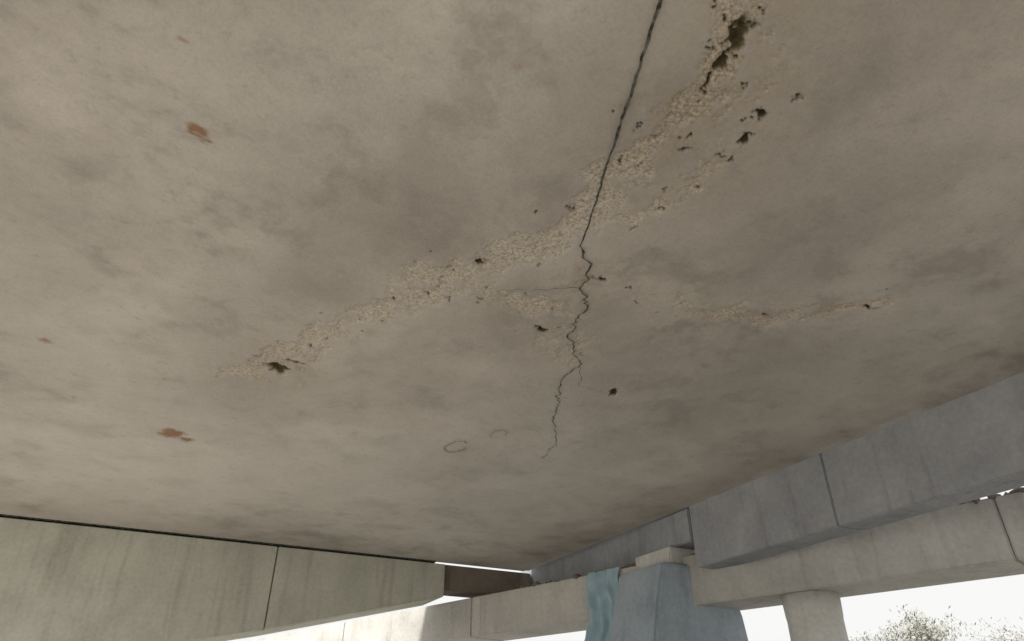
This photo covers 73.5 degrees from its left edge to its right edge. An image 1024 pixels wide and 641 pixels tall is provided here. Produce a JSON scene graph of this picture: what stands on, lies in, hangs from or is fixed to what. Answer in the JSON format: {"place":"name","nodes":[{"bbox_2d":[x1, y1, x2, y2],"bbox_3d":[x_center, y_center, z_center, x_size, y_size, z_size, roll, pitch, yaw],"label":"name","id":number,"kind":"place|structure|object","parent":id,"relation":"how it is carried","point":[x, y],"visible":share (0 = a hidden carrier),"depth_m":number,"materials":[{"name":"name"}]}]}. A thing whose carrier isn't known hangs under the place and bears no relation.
{"place":"outdoors","nodes":[
{"label":"outdoors","id":0,"kind":"place"},
{"bbox_2d":[229,486,1023,640],"label":"sky","id":1,"kind":"structure","parent":0,"point":[997,598],"materials":[{"name":"white"}]},
{"bbox_3d":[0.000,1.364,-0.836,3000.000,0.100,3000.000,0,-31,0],"label":"ground","id":2,"kind":"structure","parent":0,"visible":0},
{"bbox_2d":[610,509,747,640],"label":"bridge pier","id":3,"kind":"structure","parent":2,"relation":"on","point":[654,600],"depth_m":11.40,"materials":[{"name":"grey concrete"}]},
{"bbox_2d":[521,506,688,585],"bbox_3d":[1.912,4.822,14.444,0.450,1.170,6.680,15,-34,-23],"label":"edge girder","id":4,"kind":"object","parent":3,"relation":"on","point":[626,549],"visible":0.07,"depth_m":14.09,"materials":[{"name":"grey concrete"}]},
{"bbox_2d":[250,492,1023,640],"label":"cross beam","id":5,"kind":"structure","parent":3,"relation":"attached to","point":[973,541],"depth_m":10.33,"materials":[{"name":"concrete"}]},
{"bbox_2d":[0,514,530,640],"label":"girder","id":6,"kind":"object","parent":5,"relation":"on","point":[60,580],"depth_m":12.84,"materials":[{"name":"concrete"}]},
{"bbox_2d":[585,567,619,640],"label":"plastic sheet","id":7,"kind":"object","parent":5,"relation":"attached to","point":[601,589],"visible":0.83,"depth_m":12.52,"materials":[{"name":"teal plastic"}]},
{"bbox_2d":[520,487,1023,587],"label":"mortar debris","id":8,"kind":"object","parent":5,"relation":"on","point":[975,501],"visible":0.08,"depth_m":9.02,"materials":[{"name":"concrete"}]},
{"bbox_2d":[689,372,1023,568],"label":"edge girder","id":9,"kind":"object","parent":5,"relation":"on","point":[966,448],"visible":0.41,"depth_m":8.69,"materials":[{"name":"grey concrete"}]},
{"bbox_2d":[0,0,1023,570],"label":"bridge deck","id":10,"kind":"structure","parent":9,"relation":"on","point":[516,284],"depth_m":5.64,"materials":[{"name":"concrete"}]},
{"bbox_2d":[781,591,848,640],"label":"column","id":11,"kind":"structure","parent":2,"relation":"on","point":[814,616],"depth_m":10.10,"materials":[{"name":"concrete"}]},
{"bbox_2d":[849,604,1023,640],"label":"distant trees","id":12,"kind":"object","parent":2,"relation":"on","point":[922,632],"visible":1,"depth_m":68.94,"materials":[{"name":"green plant"}]}
]}

